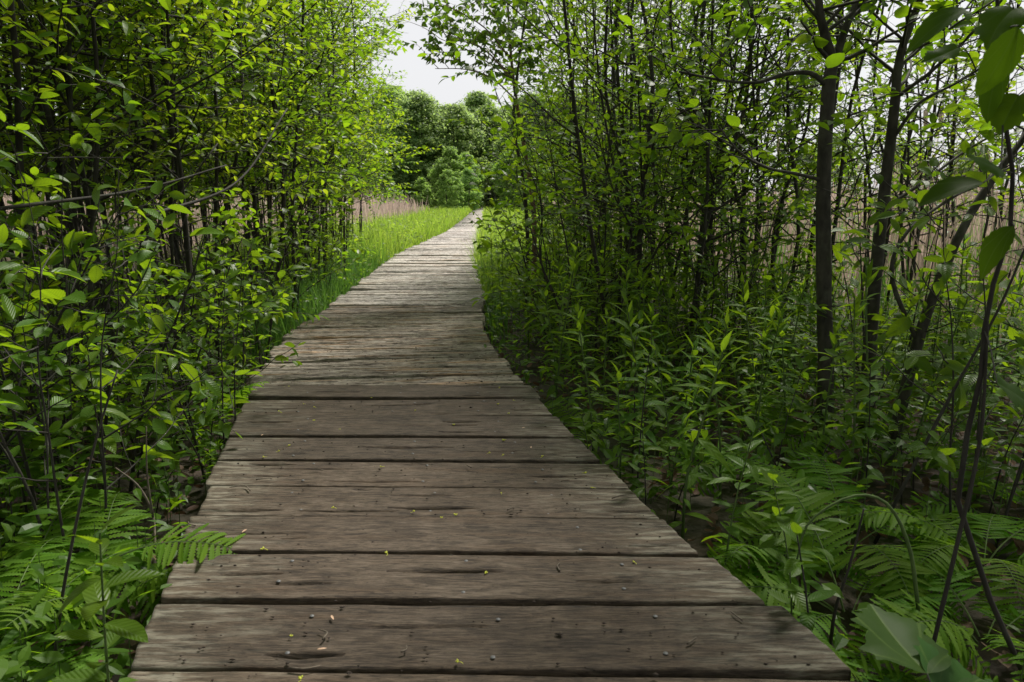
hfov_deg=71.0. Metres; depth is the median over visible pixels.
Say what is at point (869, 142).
sapling clump
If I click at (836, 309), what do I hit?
goldenrod
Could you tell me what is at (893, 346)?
seedling
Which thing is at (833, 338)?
goldenrod
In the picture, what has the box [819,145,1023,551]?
broad leaved bush
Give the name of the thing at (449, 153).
willow bush
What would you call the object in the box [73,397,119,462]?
seedling
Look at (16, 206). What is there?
leaning branch
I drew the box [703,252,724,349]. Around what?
goldenrod
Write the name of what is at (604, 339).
goldenrod
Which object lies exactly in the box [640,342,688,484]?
seedling
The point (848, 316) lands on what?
goldenrod
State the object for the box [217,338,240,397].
seedling
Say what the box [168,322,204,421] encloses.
seedling
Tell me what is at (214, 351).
seedling
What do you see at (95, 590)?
seedling
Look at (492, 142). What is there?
tree
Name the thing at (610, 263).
goldenrod
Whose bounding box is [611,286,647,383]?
goldenrod
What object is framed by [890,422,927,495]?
seedling
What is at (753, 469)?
seedling
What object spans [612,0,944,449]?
alder tree
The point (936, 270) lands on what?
goldenrod
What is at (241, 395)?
fern
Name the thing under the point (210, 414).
broad leaved bush
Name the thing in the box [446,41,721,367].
leafy bush
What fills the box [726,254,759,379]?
goldenrod
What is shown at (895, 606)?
fern
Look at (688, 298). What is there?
goldenrod
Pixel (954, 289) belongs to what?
goldenrod
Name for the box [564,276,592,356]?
goldenrod
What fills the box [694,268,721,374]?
goldenrod
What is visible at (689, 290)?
goldenrod
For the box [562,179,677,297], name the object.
leafy bush
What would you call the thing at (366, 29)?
thicket shrub
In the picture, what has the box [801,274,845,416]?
goldenrod
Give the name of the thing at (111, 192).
thicket shrub
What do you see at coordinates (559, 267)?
goldenrod
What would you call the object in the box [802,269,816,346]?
goldenrod
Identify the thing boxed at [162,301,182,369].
seedling
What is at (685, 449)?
goldenrod
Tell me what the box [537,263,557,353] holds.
goldenrod
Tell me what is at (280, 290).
leafy bush
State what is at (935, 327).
goldenrod
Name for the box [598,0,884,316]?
sapling clump
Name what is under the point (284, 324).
edge grass
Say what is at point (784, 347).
goldenrod
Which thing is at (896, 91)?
alder tree
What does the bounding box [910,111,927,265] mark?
cattail
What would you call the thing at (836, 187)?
tree
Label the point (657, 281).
goldenrod
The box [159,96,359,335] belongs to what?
leafy bush
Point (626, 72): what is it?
sapling clump
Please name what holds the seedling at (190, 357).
on the ground at (696, 531)
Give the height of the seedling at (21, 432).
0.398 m
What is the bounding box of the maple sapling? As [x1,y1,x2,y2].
[906,0,1023,681]
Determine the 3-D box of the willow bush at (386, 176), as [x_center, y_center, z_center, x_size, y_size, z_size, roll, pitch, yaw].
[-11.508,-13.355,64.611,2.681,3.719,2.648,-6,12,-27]
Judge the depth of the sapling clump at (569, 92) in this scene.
7.41 m
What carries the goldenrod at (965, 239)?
on the ground at (696, 531)
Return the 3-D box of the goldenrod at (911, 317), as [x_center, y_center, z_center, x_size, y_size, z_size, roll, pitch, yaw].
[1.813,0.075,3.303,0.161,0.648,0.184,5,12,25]
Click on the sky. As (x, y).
(420, 75)
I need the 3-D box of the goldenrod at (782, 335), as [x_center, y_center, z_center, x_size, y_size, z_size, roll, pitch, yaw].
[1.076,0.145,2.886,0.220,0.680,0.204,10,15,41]
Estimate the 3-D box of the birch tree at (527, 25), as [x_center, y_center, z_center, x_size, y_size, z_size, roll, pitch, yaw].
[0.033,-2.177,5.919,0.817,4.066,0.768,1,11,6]
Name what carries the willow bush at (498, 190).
on the ground at (696, 531)
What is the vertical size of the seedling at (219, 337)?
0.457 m
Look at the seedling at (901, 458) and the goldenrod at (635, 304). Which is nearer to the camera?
the seedling at (901, 458)
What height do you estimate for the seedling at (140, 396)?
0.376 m
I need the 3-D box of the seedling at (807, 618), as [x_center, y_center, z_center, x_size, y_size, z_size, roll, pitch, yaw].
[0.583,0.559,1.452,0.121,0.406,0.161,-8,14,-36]
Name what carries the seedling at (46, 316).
on the ground at (696, 531)
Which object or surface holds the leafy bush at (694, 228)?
on the ground at (696, 531)
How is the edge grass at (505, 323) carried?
on the ground at (696, 531)
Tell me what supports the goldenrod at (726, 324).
on the ground at (696, 531)
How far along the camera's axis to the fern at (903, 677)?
1.50 m
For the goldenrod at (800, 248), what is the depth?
4.90 m
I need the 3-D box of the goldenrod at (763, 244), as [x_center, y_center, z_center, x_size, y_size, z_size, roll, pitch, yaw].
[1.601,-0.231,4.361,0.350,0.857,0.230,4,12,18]
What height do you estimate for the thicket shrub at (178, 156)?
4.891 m
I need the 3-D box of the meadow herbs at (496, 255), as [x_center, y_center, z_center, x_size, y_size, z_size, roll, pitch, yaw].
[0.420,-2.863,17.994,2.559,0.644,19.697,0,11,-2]
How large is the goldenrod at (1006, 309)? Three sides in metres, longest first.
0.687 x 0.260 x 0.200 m
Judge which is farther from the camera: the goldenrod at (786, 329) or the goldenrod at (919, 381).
the goldenrod at (786, 329)
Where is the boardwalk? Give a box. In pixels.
[127,209,870,681]
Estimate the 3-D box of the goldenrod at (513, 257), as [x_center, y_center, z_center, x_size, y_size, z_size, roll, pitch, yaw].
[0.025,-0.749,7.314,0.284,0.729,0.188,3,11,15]
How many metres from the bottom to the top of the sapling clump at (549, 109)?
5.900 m
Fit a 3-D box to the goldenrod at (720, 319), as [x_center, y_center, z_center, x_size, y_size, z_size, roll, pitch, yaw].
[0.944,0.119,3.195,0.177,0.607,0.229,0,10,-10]
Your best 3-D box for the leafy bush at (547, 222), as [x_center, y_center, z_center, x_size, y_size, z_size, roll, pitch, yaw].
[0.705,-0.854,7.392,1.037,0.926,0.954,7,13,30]
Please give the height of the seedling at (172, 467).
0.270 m
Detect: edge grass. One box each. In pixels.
[214,233,396,366]
[473,251,518,349]
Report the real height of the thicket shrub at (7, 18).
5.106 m
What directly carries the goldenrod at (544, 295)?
on the ground at (696, 531)
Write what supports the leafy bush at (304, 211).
on the ground at (696, 531)
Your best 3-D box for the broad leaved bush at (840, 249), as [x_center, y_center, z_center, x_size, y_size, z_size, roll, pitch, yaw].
[1.488,-0.251,2.960,0.937,1.459,1.053,7,13,33]
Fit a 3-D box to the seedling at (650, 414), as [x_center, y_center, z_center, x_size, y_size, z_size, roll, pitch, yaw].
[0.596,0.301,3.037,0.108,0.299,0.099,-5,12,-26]
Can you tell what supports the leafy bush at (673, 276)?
on the ground at (696, 531)
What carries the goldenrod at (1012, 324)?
on the ground at (696, 531)
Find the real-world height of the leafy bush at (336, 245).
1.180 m
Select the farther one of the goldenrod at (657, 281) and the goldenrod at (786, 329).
the goldenrod at (786, 329)
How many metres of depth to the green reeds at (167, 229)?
15.29 m
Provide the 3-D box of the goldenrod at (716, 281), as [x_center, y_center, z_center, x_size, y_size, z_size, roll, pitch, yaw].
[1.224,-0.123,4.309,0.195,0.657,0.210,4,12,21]
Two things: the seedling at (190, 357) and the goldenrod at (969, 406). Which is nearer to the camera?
the goldenrod at (969, 406)
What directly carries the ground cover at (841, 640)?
on the ground at (696, 531)
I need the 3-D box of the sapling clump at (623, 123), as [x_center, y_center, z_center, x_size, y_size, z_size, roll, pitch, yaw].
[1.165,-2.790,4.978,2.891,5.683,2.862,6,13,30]
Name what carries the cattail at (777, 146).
on the ground at (696, 531)
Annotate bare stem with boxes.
[52,370,117,665]
[115,426,155,552]
[759,428,831,483]
[796,494,919,609]
[829,509,864,644]
[873,249,1023,544]
[932,304,988,641]
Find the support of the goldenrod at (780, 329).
on the ground at (696, 531)
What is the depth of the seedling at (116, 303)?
3.87 m
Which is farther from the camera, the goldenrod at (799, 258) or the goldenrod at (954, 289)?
the goldenrod at (799, 258)
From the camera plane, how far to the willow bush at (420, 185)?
68.13 m
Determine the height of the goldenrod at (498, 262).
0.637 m
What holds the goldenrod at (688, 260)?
on the ground at (696, 531)
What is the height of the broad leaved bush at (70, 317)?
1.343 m
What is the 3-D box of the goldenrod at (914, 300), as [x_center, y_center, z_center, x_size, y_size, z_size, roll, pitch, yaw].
[1.512,0.109,2.924,0.231,0.756,0.279,0,16,-45]
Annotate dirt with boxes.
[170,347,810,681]
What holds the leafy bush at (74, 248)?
on the ground at (696, 531)
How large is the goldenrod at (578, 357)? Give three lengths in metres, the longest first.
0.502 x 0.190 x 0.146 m
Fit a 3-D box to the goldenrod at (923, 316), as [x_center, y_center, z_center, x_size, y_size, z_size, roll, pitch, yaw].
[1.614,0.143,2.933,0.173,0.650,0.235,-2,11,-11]
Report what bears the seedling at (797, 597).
on the ground at (696, 531)
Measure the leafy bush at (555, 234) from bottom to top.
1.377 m
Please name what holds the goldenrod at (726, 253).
on the ground at (696, 531)
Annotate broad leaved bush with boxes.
[0,90,204,476]
[0,108,206,514]
[0,110,259,574]
[67,183,305,483]
[753,86,1014,447]
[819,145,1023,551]
[872,95,1023,398]
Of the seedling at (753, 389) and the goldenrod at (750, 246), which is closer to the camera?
the seedling at (753, 389)
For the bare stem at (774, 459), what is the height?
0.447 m
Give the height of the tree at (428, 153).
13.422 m
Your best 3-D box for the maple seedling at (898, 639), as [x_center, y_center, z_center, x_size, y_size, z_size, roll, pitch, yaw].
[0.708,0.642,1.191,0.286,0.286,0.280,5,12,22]
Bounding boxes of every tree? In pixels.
[220,103,277,207]
[321,96,399,202]
[348,84,437,205]
[367,83,406,195]
[376,92,458,207]
[379,89,443,204]
[380,0,558,315]
[418,101,496,202]
[431,102,464,208]
[451,89,500,208]
[451,103,509,209]
[461,0,559,321]
[481,103,533,207]
[488,91,572,208]
[529,86,597,191]
[560,88,621,192]
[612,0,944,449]
[667,121,729,191]
[746,0,1023,428]
[755,0,1023,460]
[788,144,816,196]
[802,136,867,197]
[878,147,922,195]
[896,143,934,191]
[935,145,994,194]
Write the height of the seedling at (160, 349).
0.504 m
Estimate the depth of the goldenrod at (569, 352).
3.69 m
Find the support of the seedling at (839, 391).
on the ground at (696, 531)
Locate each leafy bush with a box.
[0,54,197,428]
[0,152,168,499]
[0,207,275,504]
[2,167,266,461]
[34,193,328,415]
[82,113,352,364]
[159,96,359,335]
[206,186,375,306]
[263,173,350,237]
[263,195,337,257]
[264,190,363,288]
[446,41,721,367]
[460,98,691,352]
[462,188,630,340]
[502,166,639,311]
[523,194,623,263]
[531,171,594,250]
[531,220,623,297]
[537,187,623,287]
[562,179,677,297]
[583,164,733,312]
[590,221,711,330]
[594,136,815,392]
[643,147,856,344]
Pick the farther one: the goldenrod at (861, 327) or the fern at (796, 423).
the goldenrod at (861, 327)
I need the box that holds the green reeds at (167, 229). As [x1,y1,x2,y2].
[3,194,382,270]
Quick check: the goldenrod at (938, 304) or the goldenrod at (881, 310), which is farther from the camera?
the goldenrod at (938, 304)
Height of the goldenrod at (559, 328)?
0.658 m
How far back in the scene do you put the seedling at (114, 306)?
4.01 m
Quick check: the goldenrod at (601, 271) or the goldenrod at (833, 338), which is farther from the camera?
the goldenrod at (601, 271)
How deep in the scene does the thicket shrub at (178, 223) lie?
8.88 m
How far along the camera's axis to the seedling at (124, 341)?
2.73 m
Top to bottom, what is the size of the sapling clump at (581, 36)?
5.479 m
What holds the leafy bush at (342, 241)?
on the ground at (696, 531)
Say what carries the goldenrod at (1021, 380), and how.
on the ground at (696, 531)
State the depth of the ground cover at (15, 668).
1.88 m
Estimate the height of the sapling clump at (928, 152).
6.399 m
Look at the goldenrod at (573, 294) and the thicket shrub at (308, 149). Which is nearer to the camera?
the goldenrod at (573, 294)
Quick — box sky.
[0,0,1023,201]
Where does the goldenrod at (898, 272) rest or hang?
on the ground at (696, 531)
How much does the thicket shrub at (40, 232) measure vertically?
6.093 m
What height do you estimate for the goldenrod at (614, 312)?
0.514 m
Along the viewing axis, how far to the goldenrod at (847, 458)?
2.40 m
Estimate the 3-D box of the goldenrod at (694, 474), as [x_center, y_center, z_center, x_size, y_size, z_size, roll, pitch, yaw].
[0.545,0.296,2.099,0.249,0.689,0.184,1,11,7]
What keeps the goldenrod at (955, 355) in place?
on the ground at (696, 531)
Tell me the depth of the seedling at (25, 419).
2.23 m
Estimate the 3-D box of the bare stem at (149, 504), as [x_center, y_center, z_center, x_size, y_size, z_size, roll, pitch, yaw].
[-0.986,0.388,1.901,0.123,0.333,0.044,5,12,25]
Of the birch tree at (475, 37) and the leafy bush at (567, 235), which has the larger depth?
the leafy bush at (567, 235)
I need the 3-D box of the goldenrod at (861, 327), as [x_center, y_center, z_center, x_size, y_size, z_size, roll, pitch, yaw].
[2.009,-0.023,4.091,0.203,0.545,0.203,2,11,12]
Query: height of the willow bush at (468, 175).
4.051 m
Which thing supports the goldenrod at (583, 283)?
on the ground at (696, 531)
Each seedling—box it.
[0,393,37,492]
[0,466,31,544]
[3,361,24,399]
[9,377,49,475]
[18,363,64,519]
[22,314,66,460]
[25,313,64,411]
[52,505,164,681]
[59,325,141,540]
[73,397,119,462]
[99,316,142,474]
[99,414,143,527]
[100,301,121,356]
[108,268,129,341]
[109,346,182,510]
[120,328,145,415]
[122,374,149,455]
[125,408,165,486]
[144,459,185,522]
[147,317,178,400]
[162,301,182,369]
[165,408,213,478]
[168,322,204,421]
[177,301,210,412]
[180,333,207,405]
[194,290,224,374]
[198,376,230,473]
[208,397,220,442]
[214,315,229,372]
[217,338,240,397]
[218,311,246,366]
[224,359,247,408]
[224,376,247,422]
[233,324,254,384]
[239,354,248,394]
[244,268,269,369]
[574,412,601,463]
[579,385,601,447]
[612,349,649,473]
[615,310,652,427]
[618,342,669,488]
[628,421,668,514]
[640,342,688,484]
[642,381,666,431]
[644,341,674,407]
[669,448,713,520]
[675,321,716,446]
[675,359,695,412]
[701,415,769,564]
[734,380,754,414]
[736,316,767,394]
[736,349,758,410]
[748,334,766,390]
[752,468,830,615]
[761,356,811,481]
[772,509,843,662]
[775,361,806,438]
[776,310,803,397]
[795,390,835,450]
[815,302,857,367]
[834,377,852,405]
[840,355,891,503]
[844,356,906,478]
[851,604,992,681]
[877,360,904,442]
[879,286,911,353]
[882,399,920,508]
[886,341,920,413]
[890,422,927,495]
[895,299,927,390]
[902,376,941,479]
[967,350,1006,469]
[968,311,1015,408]
[975,416,1023,514]
[989,323,1017,419]
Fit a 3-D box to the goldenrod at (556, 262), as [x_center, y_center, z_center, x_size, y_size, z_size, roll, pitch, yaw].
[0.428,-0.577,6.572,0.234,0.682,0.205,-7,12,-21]
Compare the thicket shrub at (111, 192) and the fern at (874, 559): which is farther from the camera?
the thicket shrub at (111, 192)
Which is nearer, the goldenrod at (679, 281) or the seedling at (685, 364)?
the seedling at (685, 364)
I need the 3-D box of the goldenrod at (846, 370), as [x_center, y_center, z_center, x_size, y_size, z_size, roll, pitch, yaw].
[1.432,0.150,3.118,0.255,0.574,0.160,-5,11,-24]
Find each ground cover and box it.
[0,242,507,681]
[476,243,1023,681]
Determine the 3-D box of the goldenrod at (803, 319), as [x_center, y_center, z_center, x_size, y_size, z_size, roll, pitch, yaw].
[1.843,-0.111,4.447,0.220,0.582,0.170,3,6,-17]
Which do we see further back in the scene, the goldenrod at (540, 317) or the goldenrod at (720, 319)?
the goldenrod at (540, 317)
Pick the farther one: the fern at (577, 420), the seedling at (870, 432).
the fern at (577, 420)
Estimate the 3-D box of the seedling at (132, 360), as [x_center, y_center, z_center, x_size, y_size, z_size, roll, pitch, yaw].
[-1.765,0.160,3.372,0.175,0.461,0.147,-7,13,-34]
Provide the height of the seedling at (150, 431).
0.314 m
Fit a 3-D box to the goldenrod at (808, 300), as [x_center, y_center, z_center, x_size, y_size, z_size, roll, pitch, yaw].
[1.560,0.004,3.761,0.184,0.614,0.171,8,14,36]
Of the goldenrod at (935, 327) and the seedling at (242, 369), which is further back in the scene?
the goldenrod at (935, 327)
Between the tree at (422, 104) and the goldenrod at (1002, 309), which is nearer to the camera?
the goldenrod at (1002, 309)
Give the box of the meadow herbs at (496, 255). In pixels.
[477,211,647,273]
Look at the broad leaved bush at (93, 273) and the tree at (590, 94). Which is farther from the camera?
the tree at (590, 94)
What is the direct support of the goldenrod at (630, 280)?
on the ground at (696, 531)
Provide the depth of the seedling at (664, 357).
3.33 m
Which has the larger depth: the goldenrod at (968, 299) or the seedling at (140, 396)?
the goldenrod at (968, 299)
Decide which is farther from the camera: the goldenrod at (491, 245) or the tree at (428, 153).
the tree at (428, 153)
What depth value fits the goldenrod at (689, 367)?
2.55 m
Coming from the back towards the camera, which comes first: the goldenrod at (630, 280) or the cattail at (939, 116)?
the cattail at (939, 116)
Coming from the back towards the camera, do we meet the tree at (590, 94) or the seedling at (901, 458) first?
the tree at (590, 94)
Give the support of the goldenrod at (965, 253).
on the ground at (696, 531)
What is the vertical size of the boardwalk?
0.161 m
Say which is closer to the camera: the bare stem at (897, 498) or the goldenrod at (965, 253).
the bare stem at (897, 498)
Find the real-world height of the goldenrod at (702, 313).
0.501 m
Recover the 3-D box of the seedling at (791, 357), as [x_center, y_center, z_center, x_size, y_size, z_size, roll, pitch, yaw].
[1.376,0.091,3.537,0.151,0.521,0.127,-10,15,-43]
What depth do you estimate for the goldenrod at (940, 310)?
3.72 m
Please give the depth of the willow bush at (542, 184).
42.75 m
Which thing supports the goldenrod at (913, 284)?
on the ground at (696, 531)
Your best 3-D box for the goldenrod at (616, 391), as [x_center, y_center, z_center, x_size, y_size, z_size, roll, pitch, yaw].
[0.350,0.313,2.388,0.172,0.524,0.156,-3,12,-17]
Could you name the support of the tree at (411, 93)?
on the ground at (696, 531)
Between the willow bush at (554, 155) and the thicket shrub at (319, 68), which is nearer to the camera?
the thicket shrub at (319, 68)
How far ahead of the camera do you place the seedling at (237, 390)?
3.15 m
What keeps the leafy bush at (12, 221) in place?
on the ground at (696, 531)
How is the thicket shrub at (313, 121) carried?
on the ground at (696, 531)
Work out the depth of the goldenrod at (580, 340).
2.77 m
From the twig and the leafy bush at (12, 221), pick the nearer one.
the twig
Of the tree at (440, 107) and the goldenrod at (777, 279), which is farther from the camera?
the tree at (440, 107)
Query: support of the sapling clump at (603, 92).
on the ground at (696, 531)
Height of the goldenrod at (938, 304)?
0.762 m
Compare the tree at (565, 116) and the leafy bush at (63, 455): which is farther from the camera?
the tree at (565, 116)
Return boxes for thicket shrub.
[0,0,149,385]
[0,0,159,293]
[0,0,268,351]
[0,0,372,401]
[0,0,377,459]
[0,1,291,310]
[0,5,77,81]
[2,0,427,352]
[9,0,405,329]
[39,19,214,267]
[42,0,278,301]
[84,6,231,257]
[107,1,304,265]
[114,0,421,289]
[182,0,389,250]
[192,0,441,285]
[193,0,402,254]
[236,0,422,272]
[248,26,348,229]
[289,0,423,235]
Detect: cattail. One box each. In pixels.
[773,139,780,225]
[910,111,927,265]
[917,113,943,269]
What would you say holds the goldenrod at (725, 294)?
on the ground at (696, 531)
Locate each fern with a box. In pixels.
[0,433,117,571]
[0,474,177,668]
[0,492,245,674]
[0,535,166,681]
[120,381,267,471]
[544,395,671,456]
[670,388,866,502]
[705,451,967,623]
[707,499,872,584]
[720,469,990,681]
[832,504,1023,639]
[837,649,998,681]
[840,562,1023,679]
[898,434,1023,582]
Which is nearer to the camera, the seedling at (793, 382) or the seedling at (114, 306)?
the seedling at (793, 382)
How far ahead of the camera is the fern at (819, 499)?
1.78 m
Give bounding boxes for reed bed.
[0,184,429,304]
[543,110,1023,371]
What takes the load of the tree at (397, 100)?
on the ground at (696, 531)
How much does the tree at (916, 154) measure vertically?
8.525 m
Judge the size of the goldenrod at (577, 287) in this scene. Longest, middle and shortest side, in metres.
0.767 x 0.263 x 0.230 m
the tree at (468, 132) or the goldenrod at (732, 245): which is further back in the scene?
the tree at (468, 132)
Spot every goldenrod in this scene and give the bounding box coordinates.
[476,250,491,282]
[484,239,501,305]
[490,257,511,337]
[494,239,508,308]
[494,259,506,313]
[501,237,514,278]
[503,235,523,293]
[517,281,539,357]
[519,264,552,372]
[533,280,566,398]
[537,242,594,413]
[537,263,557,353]
[543,259,572,356]
[544,274,576,393]
[544,281,558,339]
[545,274,565,349]
[546,242,567,299]
[549,256,573,364]
[555,306,584,401]
[559,256,606,392]
[560,303,611,452]
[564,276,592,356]
[565,276,589,354]
[565,299,582,381]
[569,248,599,340]
[570,262,601,375]
[572,270,584,332]
[580,256,615,376]
[586,307,624,426]
[595,360,639,478]
[598,226,623,307]
[601,287,627,363]
[603,302,630,393]
[606,290,670,470]
[607,262,646,411]
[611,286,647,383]
[617,261,636,345]
[618,264,653,352]
[620,251,650,380]
[623,262,654,343]
[623,268,657,382]
[623,287,647,344]
[630,267,664,402]
[630,302,673,432]
[637,291,658,370]
[639,271,682,396]
[649,276,682,405]
[649,276,692,376]
[650,247,676,342]
[652,243,676,338]
[653,277,676,374]
[654,288,718,423]
[657,330,744,538]
[659,375,709,496]
[663,333,710,471]
[671,250,703,338]
[671,289,701,409]
[672,252,683,320]
[675,253,705,328]
[679,286,705,360]
[683,327,741,498]
[687,269,704,355]
[689,238,737,355]
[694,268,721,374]
[695,311,733,420]
[699,286,714,354]
[699,292,754,427]
[701,307,728,387]
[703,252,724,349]
[706,266,730,358]
[709,299,743,434]
[710,257,735,354]
[712,310,754,440]
[715,276,742,343]
[721,239,743,343]
[723,272,775,450]
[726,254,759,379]
[726,308,798,443]
[731,283,760,364]
[731,295,758,372]
[733,229,778,375]
[737,251,766,370]
[738,318,779,464]
[747,290,793,394]
[752,269,786,394]
[755,232,794,350]
[755,293,810,457]
[756,273,787,350]
[759,263,799,398]
[762,261,793,365]
[766,271,826,445]
[769,253,798,339]
[772,233,815,365]
[772,288,803,372]
[774,314,802,376]
[786,240,808,351]
[788,268,815,327]
[793,257,813,327]
[796,294,817,373]
[798,281,816,357]
[798,284,817,397]
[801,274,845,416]
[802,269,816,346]
[808,318,852,463]
[815,233,855,333]
[824,283,879,491]
[832,271,849,387]
[832,282,845,316]
[834,321,859,432]
[836,253,897,484]
[839,275,864,373]
[839,281,931,443]
[839,286,853,344]
[855,292,883,377]
[869,344,931,465]
[876,306,892,398]
[880,300,942,433]
[881,248,911,367]
[885,269,937,394]
[891,288,927,399]
[893,279,917,383]
[897,291,978,463]
[899,269,930,343]
[900,316,944,399]
[907,367,948,445]
[910,246,957,349]
[912,337,951,433]
[919,317,936,386]
[922,272,957,386]
[927,248,957,355]
[928,303,947,348]
[932,228,982,387]
[934,240,973,367]
[935,327,998,433]
[936,280,975,372]
[936,326,1005,483]
[937,315,971,404]
[939,235,987,342]
[944,304,1000,476]
[948,246,982,359]
[949,342,994,457]
[951,274,989,376]
[962,279,978,355]
[966,295,1015,425]
[986,302,1023,409]
[987,267,1023,393]
[996,277,1023,387]
[1001,324,1023,436]
[1003,376,1023,495]
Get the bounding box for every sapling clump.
[417,0,896,366]
[466,0,771,311]
[476,0,714,292]
[477,0,694,281]
[480,0,887,332]
[520,0,768,260]
[532,0,809,295]
[542,2,706,256]
[583,0,1023,350]
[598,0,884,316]
[668,0,878,274]
[693,0,1023,325]
[818,0,1023,316]
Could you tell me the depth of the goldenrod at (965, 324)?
2.68 m
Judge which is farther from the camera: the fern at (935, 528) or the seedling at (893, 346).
the seedling at (893, 346)
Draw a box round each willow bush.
[372,172,396,207]
[410,177,434,207]
[426,146,472,207]
[435,169,463,209]
[454,168,483,210]
[456,152,487,206]
[489,139,524,208]
[520,134,561,206]
[522,164,555,204]
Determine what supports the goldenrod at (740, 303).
on the ground at (696, 531)
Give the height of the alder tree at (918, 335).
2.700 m
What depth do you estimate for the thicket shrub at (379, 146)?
11.46 m
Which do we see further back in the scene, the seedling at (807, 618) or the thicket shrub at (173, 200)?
the thicket shrub at (173, 200)
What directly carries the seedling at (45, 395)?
on the ground at (696, 531)
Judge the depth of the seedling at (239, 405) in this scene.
3.34 m
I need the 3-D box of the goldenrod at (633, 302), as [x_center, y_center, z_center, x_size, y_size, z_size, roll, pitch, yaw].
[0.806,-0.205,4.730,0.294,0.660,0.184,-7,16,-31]
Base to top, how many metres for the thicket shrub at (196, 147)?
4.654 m
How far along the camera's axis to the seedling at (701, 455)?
2.23 m
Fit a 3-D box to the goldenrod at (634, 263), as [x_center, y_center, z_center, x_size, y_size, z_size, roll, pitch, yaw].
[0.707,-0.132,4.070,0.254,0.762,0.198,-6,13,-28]
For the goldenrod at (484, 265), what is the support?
on the ground at (696, 531)
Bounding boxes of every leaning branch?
[0,165,226,210]
[20,143,217,364]
[142,108,287,218]
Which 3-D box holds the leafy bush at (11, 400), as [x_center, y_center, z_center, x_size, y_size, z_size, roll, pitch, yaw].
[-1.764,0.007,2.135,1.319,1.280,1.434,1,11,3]
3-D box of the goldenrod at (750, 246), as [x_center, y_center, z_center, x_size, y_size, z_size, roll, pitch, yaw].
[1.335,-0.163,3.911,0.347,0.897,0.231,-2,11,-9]
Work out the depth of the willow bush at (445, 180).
58.29 m
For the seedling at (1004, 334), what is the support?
on the ground at (696, 531)
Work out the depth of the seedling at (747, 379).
3.54 m
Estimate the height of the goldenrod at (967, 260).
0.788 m
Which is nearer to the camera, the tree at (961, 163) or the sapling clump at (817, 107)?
the sapling clump at (817, 107)
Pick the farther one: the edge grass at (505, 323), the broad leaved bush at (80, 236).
the edge grass at (505, 323)
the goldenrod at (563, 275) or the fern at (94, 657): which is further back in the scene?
the goldenrod at (563, 275)
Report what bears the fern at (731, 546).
on the ground at (696, 531)
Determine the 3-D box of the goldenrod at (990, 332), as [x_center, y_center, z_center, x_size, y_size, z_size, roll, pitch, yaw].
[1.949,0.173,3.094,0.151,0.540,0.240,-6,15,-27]
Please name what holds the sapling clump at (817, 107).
on the ground at (696, 531)
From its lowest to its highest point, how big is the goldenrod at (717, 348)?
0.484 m
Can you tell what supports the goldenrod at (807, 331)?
on the ground at (696, 531)
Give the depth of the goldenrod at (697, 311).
3.32 m
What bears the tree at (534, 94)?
on the ground at (696, 531)
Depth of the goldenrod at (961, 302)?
2.66 m
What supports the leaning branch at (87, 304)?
attached to the broad leaved bush at (80, 236)
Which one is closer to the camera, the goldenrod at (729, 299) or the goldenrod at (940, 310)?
the goldenrod at (940, 310)
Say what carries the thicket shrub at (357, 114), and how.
on the ground at (696, 531)
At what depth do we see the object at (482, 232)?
10.01 m
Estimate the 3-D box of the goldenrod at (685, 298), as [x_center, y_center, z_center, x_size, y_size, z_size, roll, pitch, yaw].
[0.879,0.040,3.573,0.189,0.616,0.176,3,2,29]
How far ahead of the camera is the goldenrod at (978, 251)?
4.41 m
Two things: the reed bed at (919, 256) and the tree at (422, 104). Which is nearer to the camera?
the reed bed at (919, 256)
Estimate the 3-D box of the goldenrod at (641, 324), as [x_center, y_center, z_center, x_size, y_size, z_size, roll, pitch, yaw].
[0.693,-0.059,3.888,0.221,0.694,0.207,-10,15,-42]
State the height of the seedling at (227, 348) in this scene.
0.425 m
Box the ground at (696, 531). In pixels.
[0,207,1023,681]
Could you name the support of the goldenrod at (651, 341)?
on the ground at (696, 531)
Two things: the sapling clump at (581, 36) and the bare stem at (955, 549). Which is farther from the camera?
the sapling clump at (581, 36)
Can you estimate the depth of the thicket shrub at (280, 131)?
4.62 m
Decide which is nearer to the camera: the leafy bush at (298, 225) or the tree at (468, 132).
the leafy bush at (298, 225)
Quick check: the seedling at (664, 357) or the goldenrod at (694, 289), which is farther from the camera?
the goldenrod at (694, 289)
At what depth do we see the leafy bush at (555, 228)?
9.70 m
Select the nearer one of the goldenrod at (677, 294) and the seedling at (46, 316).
the seedling at (46, 316)
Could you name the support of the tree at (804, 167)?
on the ground at (696, 531)
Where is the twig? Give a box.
[289,665,319,669]

